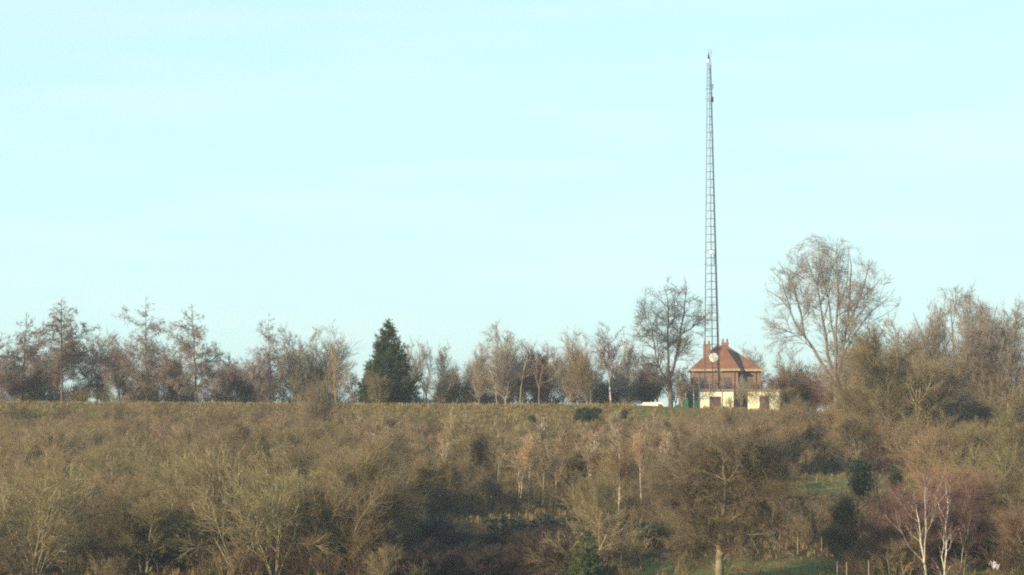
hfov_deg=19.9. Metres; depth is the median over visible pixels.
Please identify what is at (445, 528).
blackthorn bush
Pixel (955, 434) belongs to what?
bare tree
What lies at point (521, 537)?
blackthorn bush
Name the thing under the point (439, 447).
bare tree
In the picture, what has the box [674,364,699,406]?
bare tree
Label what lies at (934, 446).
bare tree
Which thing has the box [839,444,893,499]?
ivy tree
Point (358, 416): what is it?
slim tree
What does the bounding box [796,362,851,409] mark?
bare tree
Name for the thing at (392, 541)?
bare tree
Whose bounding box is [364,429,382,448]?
slim tree
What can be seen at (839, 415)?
bare tree
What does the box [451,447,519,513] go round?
bare tree
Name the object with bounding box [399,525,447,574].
blackthorn bush
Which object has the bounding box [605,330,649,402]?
bare tree
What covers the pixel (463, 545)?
blackthorn bush
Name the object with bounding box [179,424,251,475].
bare tree
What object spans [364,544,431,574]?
blackthorn bush
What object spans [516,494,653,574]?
bare tree
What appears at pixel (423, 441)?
bare tree
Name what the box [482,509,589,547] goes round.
bush
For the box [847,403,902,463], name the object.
bare tree
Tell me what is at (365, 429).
bare tree
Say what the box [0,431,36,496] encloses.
bare tree
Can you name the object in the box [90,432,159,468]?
bare tree
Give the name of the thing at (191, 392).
bare tree
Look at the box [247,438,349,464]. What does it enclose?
bare tree
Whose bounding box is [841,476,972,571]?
bare tree
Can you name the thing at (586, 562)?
spruce tree
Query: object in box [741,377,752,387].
window
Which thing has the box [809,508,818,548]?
birch tree
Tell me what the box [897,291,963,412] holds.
bare tree
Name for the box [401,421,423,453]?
slim tree
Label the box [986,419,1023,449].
bare tree
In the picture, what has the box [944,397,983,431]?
bare tree
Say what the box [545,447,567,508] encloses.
birch tree
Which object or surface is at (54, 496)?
bare tree
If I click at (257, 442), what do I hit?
bare tree
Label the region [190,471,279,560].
bare tree
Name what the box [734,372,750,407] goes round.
bare tree
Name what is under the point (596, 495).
bare tree
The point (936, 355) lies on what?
bare tree
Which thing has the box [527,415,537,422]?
broom bush
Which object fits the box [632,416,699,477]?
bare tree
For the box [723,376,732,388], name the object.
window
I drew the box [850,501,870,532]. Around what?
bare tree
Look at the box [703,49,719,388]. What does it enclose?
lattice mast
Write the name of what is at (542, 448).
bare tree
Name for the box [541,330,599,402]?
bare tree
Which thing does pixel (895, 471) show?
ivy tree
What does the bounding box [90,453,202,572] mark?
bare tree
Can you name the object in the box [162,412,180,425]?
bare shrub
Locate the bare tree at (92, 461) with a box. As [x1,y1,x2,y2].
[54,447,126,522]
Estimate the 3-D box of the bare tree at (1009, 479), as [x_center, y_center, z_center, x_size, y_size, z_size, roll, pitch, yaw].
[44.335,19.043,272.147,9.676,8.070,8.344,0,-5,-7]
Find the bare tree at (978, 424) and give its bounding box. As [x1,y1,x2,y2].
[958,416,989,431]
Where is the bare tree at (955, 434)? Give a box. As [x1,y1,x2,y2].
[946,424,967,459]
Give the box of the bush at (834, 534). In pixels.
[815,521,871,568]
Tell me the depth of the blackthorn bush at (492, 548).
243.58 m
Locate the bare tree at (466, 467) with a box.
[435,437,500,496]
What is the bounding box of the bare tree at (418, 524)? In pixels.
[372,481,433,542]
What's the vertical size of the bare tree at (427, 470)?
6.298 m
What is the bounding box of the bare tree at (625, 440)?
[607,427,640,456]
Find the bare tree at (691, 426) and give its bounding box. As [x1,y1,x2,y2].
[674,418,719,434]
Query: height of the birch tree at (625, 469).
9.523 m
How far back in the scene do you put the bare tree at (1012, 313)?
413.71 m
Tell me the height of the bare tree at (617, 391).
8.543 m
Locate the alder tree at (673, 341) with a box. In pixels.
[626,275,719,406]
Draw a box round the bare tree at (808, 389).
[777,368,828,409]
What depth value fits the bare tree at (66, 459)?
288.17 m
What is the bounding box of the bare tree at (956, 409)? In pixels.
[952,403,987,432]
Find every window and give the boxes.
[699,376,707,388]
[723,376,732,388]
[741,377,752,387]
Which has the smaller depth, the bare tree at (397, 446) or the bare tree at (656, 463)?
the bare tree at (656, 463)
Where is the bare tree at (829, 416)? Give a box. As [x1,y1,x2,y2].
[811,402,846,451]
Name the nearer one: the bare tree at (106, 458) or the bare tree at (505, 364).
the bare tree at (106, 458)
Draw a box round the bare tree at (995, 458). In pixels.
[935,417,1023,528]
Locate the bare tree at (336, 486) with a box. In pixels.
[268,458,425,533]
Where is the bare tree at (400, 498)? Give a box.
[321,473,438,574]
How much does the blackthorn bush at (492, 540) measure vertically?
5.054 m
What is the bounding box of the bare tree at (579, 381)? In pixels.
[546,328,608,403]
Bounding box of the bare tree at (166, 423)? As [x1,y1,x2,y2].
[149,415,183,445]
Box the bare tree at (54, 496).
[0,439,122,572]
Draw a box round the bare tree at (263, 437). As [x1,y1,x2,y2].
[218,426,340,486]
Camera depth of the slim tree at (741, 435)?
298.38 m
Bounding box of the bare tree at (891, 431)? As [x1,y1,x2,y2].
[873,411,930,461]
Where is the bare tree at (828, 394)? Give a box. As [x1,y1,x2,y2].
[816,385,842,407]
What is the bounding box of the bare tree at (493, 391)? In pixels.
[485,376,502,402]
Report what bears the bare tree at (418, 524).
on the ground at (794, 567)
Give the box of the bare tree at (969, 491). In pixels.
[880,460,1018,568]
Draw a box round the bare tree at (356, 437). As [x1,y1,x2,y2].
[339,421,379,452]
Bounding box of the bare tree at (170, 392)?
[152,339,196,401]
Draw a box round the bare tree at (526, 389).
[484,330,535,402]
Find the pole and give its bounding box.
[709,380,712,405]
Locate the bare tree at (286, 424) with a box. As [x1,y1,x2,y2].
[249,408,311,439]
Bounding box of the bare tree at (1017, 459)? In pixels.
[991,439,1023,480]
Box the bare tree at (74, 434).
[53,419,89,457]
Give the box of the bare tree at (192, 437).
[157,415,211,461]
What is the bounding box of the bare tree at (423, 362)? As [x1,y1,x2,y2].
[402,337,436,403]
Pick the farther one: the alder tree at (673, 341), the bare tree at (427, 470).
the alder tree at (673, 341)
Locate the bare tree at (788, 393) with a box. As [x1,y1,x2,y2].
[776,386,796,406]
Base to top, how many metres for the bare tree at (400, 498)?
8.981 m
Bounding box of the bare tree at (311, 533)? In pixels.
[265,480,351,574]
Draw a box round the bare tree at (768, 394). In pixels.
[760,380,782,408]
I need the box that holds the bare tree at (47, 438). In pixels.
[0,415,101,472]
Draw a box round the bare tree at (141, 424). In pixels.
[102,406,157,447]
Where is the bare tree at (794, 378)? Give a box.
[769,344,812,405]
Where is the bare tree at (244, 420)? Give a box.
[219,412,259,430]
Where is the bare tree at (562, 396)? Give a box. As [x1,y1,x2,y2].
[551,364,567,404]
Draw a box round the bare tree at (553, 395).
[549,384,571,402]
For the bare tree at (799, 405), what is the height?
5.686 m
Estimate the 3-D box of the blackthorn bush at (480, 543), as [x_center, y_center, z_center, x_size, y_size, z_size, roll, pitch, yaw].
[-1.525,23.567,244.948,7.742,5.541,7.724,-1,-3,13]
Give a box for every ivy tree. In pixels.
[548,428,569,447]
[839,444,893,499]
[877,463,905,493]
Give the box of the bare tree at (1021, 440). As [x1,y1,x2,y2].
[984,423,1023,455]
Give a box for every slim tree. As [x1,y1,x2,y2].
[346,408,366,436]
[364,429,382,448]
[379,425,405,450]
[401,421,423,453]
[409,432,426,465]
[430,442,452,500]
[435,402,460,446]
[450,414,481,458]
[456,412,480,439]
[487,420,512,492]
[489,418,504,445]
[498,432,541,502]
[512,417,531,444]
[528,439,557,501]
[532,414,553,447]
[548,414,573,449]
[552,425,574,494]
[568,423,589,454]
[574,429,605,479]
[600,445,627,495]
[601,409,628,456]
[625,428,645,478]
[635,405,661,447]
[649,429,679,464]
[673,424,689,476]
[689,422,709,437]
[703,416,717,435]
[704,420,718,452]
[728,424,763,459]
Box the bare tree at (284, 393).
[271,365,289,401]
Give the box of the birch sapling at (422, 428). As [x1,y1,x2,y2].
[418,422,425,437]
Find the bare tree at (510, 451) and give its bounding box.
[492,442,526,477]
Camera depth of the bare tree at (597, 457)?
308.52 m
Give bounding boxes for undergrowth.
[0,386,1023,574]
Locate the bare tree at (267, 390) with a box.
[252,370,283,401]
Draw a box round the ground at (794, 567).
[0,403,1023,574]
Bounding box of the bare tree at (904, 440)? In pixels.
[878,407,924,468]
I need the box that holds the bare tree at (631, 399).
[618,366,646,405]
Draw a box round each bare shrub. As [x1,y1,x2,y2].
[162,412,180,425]
[328,414,345,424]
[363,369,394,403]
[614,510,632,529]
[794,500,825,518]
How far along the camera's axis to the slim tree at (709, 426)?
351.69 m
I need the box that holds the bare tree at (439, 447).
[433,439,444,456]
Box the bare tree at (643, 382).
[629,367,661,400]
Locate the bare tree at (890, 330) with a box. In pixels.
[869,305,961,412]
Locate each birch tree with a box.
[477,359,512,404]
[509,342,538,401]
[515,429,547,509]
[530,358,554,404]
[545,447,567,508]
[584,322,639,404]
[596,430,641,511]
[598,426,606,441]
[629,424,648,495]
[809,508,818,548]
[877,459,957,574]
[920,473,965,574]
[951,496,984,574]
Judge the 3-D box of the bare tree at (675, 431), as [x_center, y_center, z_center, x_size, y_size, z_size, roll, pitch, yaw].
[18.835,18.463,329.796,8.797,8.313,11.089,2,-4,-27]
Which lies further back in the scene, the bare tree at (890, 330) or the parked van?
the parked van
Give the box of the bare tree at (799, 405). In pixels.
[785,393,818,416]
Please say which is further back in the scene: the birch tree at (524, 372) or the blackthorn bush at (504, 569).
the birch tree at (524, 372)
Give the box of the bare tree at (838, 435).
[828,413,861,452]
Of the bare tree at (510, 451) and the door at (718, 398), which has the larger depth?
the door at (718, 398)
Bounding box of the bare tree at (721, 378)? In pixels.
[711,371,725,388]
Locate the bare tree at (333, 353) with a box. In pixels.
[320,331,357,401]
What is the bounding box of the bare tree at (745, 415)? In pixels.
[704,394,783,438]
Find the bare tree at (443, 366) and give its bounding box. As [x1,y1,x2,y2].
[428,339,460,403]
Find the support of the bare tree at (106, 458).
on the ground at (794, 567)
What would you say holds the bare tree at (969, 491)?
on the ground at (794, 567)
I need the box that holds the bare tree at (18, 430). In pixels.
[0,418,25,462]
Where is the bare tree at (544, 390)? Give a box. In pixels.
[520,340,562,403]
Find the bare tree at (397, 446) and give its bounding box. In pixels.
[367,428,412,468]
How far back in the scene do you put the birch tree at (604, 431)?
389.44 m
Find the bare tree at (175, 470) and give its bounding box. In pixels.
[126,445,249,500]
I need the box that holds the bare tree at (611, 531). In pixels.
[590,511,632,545]
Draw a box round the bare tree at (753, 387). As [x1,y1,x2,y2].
[739,381,761,408]
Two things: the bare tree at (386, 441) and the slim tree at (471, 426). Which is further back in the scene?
the slim tree at (471, 426)
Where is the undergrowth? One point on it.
(985, 552)
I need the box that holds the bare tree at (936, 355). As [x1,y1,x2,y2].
[896,334,963,427]
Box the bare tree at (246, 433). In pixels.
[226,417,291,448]
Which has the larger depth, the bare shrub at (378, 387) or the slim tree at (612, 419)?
the bare shrub at (378, 387)
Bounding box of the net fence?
[674,396,698,407]
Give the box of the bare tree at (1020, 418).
[1014,409,1023,426]
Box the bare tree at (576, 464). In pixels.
[557,444,600,482]
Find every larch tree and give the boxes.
[0,313,56,402]
[0,332,36,401]
[6,298,120,401]
[90,297,190,402]
[155,305,236,403]
[209,351,244,402]
[232,312,301,403]
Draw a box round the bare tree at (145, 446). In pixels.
[108,430,192,489]
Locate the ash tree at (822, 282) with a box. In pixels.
[759,233,901,403]
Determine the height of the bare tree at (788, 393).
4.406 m
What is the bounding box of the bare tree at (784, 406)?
[759,399,821,427]
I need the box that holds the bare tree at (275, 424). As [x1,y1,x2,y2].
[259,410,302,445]
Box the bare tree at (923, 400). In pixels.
[809,321,970,459]
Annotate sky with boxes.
[0,0,1023,410]
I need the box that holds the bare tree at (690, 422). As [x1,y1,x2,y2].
[683,415,700,429]
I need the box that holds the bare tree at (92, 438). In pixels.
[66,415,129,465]
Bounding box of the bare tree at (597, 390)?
[584,367,608,403]
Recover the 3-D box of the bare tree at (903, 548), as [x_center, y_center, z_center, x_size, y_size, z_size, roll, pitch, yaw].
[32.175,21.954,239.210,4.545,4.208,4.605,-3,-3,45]
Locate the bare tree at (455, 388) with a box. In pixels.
[418,357,471,404]
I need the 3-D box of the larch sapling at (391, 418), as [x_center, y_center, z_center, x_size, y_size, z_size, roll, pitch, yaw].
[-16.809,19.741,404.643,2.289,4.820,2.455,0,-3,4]
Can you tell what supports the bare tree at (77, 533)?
on the ground at (794, 567)
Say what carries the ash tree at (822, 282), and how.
on the ground at (794, 567)
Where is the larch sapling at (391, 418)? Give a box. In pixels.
[384,413,397,429]
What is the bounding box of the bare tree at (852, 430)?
[819,410,887,458]
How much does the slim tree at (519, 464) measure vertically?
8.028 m
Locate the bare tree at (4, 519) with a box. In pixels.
[0,493,33,561]
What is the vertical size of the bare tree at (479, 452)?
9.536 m
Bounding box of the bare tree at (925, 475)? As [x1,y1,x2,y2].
[908,452,958,508]
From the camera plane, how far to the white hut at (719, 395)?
460.77 m
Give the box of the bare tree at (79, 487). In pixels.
[7,453,119,525]
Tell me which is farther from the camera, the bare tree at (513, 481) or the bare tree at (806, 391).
the bare tree at (806, 391)
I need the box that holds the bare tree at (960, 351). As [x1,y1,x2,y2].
[936,275,1022,421]
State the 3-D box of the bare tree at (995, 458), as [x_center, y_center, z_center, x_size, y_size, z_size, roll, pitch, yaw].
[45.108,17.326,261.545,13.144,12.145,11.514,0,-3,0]
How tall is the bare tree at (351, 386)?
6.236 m
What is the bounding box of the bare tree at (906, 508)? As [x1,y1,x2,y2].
[877,480,947,560]
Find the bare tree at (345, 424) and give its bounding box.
[337,416,353,431]
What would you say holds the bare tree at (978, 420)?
on the ground at (794, 567)
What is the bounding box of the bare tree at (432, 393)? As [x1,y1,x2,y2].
[427,372,463,403]
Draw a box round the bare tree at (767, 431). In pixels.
[726,417,792,459]
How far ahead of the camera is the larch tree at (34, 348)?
461.94 m
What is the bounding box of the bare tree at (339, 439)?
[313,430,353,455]
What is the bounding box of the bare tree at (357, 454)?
[338,446,405,472]
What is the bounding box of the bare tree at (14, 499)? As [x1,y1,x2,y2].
[0,461,79,551]
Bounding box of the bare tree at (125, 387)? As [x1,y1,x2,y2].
[117,376,140,402]
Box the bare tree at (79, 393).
[67,382,90,401]
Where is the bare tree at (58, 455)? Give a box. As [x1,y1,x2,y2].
[40,441,92,479]
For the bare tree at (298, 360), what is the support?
on the ground at (794, 567)
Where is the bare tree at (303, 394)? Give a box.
[286,377,311,402]
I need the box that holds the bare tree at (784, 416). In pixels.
[767,408,805,434]
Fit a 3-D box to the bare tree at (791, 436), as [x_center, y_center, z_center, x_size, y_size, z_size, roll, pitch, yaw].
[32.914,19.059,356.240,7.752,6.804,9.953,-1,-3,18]
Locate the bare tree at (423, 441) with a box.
[395,425,435,447]
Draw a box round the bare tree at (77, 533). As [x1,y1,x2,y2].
[1,488,94,572]
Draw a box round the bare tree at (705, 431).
[692,428,753,451]
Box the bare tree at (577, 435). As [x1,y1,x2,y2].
[556,426,607,461]
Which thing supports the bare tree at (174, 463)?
on the ground at (794, 567)
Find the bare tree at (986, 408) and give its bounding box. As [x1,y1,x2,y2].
[961,346,1023,425]
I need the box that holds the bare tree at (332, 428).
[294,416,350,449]
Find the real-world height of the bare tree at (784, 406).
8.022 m
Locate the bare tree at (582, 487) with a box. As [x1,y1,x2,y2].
[571,475,611,515]
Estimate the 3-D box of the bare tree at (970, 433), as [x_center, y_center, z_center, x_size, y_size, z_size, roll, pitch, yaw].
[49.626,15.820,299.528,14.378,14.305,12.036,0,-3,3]
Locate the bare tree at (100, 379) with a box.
[71,329,120,401]
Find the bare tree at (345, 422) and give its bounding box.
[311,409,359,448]
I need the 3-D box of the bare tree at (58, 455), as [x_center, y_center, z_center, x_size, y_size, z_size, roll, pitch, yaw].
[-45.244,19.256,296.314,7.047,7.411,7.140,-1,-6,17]
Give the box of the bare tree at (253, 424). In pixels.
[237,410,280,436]
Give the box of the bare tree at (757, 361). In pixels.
[737,341,770,388]
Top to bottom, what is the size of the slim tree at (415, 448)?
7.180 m
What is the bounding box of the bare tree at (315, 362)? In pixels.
[296,319,363,398]
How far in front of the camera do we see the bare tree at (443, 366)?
462.96 m
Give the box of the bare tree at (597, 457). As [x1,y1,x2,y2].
[578,442,642,484]
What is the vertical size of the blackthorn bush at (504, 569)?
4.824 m
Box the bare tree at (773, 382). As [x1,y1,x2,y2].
[753,370,803,403]
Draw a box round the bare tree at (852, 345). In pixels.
[807,307,911,405]
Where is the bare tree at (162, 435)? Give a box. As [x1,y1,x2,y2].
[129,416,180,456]
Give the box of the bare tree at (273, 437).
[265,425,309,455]
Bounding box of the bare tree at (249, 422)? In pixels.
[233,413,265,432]
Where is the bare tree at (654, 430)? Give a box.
[646,419,663,457]
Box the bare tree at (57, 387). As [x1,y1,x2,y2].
[21,337,78,401]
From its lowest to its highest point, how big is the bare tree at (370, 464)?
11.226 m
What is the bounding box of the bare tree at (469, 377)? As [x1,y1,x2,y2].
[455,352,494,405]
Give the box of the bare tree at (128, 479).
[72,454,173,541]
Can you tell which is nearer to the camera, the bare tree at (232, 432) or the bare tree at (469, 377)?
the bare tree at (232, 432)
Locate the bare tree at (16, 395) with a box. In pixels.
[8,373,28,401]
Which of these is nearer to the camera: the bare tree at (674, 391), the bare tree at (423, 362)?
the bare tree at (423, 362)
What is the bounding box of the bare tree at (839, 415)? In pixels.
[822,333,921,457]
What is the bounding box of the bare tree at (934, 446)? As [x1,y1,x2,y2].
[880,417,986,489]
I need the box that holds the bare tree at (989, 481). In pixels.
[957,471,1019,544]
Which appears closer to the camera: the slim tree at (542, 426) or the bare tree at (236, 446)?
the bare tree at (236, 446)
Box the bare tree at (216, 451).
[165,429,268,491]
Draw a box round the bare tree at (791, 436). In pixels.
[768,418,808,469]
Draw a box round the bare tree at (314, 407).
[285,355,350,427]
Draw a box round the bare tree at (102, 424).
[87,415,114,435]
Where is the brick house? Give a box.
[679,339,764,409]
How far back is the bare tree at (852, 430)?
357.37 m
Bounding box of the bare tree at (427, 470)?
[398,452,444,510]
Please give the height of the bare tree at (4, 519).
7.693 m
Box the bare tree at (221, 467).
[163,416,277,561]
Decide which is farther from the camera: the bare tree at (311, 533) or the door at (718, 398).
the door at (718, 398)
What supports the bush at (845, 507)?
on the ground at (794, 567)
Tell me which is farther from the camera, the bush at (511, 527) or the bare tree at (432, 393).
the bare tree at (432, 393)
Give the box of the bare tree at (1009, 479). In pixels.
[980,450,1021,509]
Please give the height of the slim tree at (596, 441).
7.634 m
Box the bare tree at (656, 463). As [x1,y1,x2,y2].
[633,445,684,496]
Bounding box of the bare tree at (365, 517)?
[284,452,425,573]
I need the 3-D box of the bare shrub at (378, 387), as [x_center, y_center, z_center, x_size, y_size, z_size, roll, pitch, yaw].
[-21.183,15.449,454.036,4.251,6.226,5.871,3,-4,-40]
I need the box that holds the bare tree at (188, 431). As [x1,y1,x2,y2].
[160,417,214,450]
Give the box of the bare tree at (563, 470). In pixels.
[539,448,571,480]
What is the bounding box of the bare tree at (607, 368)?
[596,354,631,396]
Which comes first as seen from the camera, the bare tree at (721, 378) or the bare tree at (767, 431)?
the bare tree at (767, 431)
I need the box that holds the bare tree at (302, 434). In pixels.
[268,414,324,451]
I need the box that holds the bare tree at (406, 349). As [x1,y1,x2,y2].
[400,336,426,383]
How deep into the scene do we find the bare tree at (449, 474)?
306.28 m
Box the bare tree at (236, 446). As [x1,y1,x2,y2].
[205,424,275,478]
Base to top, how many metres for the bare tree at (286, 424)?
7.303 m
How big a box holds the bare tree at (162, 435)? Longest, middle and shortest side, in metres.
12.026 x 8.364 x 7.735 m
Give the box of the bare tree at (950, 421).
[909,405,966,446]
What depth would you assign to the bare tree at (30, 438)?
318.32 m
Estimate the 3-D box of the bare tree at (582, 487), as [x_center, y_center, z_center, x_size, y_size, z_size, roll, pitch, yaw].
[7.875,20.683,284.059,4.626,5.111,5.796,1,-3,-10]
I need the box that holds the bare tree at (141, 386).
[131,368,161,397]
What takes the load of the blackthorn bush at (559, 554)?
on the ground at (794, 567)
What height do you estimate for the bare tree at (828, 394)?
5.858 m
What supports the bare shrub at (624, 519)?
on the ground at (794, 567)
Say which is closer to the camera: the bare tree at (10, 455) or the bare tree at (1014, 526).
the bare tree at (1014, 526)
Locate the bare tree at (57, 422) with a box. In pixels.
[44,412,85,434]
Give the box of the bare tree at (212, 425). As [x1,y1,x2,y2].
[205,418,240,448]
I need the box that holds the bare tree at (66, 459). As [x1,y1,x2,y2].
[0,444,102,489]
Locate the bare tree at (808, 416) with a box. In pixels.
[793,396,821,428]
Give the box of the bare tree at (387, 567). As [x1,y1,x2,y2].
[354,536,403,574]
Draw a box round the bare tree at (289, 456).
[236,424,347,511]
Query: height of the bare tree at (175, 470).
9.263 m
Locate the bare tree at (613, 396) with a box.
[592,380,620,404]
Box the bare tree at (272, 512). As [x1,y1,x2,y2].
[191,446,351,574]
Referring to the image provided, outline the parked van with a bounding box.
[642,402,664,406]
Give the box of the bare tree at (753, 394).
[743,383,765,408]
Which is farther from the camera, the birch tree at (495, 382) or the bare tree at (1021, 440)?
the birch tree at (495, 382)
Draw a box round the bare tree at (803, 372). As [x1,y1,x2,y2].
[794,359,812,399]
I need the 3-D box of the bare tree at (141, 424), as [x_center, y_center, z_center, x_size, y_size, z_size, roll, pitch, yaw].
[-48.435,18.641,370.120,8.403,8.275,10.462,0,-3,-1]
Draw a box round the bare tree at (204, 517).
[141,462,288,573]
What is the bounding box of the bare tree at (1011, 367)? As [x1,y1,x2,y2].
[955,295,1023,426]
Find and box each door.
[710,396,720,408]
[759,396,768,410]
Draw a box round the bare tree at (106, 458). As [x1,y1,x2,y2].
[61,436,167,490]
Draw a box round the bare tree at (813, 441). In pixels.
[780,397,829,462]
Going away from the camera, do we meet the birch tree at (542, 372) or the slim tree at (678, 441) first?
the slim tree at (678, 441)
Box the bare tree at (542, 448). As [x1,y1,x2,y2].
[531,434,572,468]
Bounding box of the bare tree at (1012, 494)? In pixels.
[982,462,1023,520]
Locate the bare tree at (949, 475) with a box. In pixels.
[905,456,1010,514]
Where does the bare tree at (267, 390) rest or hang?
on the ground at (794, 567)
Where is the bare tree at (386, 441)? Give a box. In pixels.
[317,422,417,491]
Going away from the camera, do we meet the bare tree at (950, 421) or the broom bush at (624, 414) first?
the bare tree at (950, 421)
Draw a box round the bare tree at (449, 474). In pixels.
[424,445,466,500]
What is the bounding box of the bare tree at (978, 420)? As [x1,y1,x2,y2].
[954,413,990,434]
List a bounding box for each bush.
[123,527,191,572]
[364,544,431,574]
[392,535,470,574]
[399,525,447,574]
[404,504,452,539]
[406,510,463,544]
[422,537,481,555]
[430,537,499,574]
[442,544,505,574]
[447,526,485,542]
[452,528,499,548]
[458,537,524,574]
[473,537,505,548]
[477,537,534,574]
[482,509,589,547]
[482,540,540,574]
[484,533,507,546]
[499,519,612,574]
[525,518,579,547]
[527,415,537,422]
[527,540,578,574]
[569,407,601,420]
[618,409,627,418]
[625,517,668,545]
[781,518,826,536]
[814,487,875,562]
[815,521,871,568]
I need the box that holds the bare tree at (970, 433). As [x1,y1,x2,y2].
[939,374,1023,476]
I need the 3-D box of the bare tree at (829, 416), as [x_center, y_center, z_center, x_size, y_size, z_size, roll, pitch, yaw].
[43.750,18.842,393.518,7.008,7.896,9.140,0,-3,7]
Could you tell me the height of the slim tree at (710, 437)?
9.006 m
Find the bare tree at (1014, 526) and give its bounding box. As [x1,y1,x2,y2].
[980,497,1023,565]
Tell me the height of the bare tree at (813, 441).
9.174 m
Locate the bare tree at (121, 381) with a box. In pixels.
[101,340,140,402]
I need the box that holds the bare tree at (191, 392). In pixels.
[182,381,203,403]
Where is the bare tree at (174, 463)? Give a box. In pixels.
[129,438,225,520]
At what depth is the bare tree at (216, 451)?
282.93 m
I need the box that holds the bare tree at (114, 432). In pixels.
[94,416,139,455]
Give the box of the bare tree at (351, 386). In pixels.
[343,371,360,402]
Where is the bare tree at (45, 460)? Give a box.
[0,435,74,508]
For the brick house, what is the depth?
484.92 m
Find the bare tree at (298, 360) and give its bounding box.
[270,322,310,403]
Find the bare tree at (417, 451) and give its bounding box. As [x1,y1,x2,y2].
[397,432,440,472]
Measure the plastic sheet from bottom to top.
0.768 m
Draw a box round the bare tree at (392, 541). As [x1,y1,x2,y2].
[352,518,411,572]
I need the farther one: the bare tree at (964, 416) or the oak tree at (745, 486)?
the bare tree at (964, 416)
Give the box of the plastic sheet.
[989,561,999,569]
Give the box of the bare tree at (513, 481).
[495,450,536,501]
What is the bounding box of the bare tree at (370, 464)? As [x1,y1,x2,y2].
[232,436,413,562]
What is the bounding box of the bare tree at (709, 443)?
[681,420,753,478]
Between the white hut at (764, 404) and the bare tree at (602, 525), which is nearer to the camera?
the bare tree at (602, 525)
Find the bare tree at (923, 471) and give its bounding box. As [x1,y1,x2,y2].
[913,442,993,516]
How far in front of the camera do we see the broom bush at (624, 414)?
436.52 m
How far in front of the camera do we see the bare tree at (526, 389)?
466.94 m
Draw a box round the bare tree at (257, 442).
[234,432,343,493]
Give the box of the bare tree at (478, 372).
[463,335,495,403]
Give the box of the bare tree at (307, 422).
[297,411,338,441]
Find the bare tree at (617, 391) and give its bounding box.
[604,366,632,402]
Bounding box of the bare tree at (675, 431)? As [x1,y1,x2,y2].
[642,416,717,462]
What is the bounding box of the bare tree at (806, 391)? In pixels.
[794,376,817,407]
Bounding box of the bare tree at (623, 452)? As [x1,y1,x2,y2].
[606,437,649,473]
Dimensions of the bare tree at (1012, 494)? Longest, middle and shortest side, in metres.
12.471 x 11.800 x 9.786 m
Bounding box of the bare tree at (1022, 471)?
[979,452,1023,505]
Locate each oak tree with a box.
[623,402,821,574]
[878,284,1023,426]
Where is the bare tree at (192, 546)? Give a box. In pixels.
[130,459,240,557]
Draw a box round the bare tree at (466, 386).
[452,362,493,401]
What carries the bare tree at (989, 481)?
on the ground at (794, 567)
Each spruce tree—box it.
[355,319,423,404]
[561,519,605,574]
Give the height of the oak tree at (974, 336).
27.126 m
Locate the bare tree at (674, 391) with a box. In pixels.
[657,362,687,405]
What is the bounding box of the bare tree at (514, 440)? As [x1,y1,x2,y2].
[500,425,533,451]
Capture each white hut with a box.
[699,389,733,408]
[747,389,780,410]
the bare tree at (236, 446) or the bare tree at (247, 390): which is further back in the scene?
the bare tree at (247, 390)
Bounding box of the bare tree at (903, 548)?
[878,531,927,574]
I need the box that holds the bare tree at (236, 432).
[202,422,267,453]
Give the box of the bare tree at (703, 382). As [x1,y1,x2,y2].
[697,374,708,388]
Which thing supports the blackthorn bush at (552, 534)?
on the ground at (794, 567)
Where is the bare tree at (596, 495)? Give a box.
[561,448,637,559]
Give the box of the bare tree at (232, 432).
[142,426,247,471]
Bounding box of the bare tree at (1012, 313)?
[989,296,1023,414]
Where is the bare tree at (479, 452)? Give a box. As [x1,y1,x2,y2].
[440,412,509,485]
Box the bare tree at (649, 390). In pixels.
[624,361,666,404]
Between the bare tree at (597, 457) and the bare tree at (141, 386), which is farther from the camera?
the bare tree at (141, 386)
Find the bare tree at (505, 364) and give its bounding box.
[475,316,571,403]
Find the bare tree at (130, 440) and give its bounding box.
[77,416,160,489]
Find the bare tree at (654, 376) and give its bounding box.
[629,350,673,403]
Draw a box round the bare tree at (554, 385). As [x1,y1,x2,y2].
[535,353,559,403]
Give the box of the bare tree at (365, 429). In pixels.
[340,417,379,450]
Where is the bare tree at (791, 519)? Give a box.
[747,486,805,542]
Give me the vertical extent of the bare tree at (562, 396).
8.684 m
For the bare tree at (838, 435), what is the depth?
379.21 m
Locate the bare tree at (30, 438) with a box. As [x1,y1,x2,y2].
[0,425,68,477]
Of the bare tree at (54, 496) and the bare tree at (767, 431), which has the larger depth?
the bare tree at (767, 431)
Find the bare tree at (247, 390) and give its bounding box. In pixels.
[230,360,259,399]
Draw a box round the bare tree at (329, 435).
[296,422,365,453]

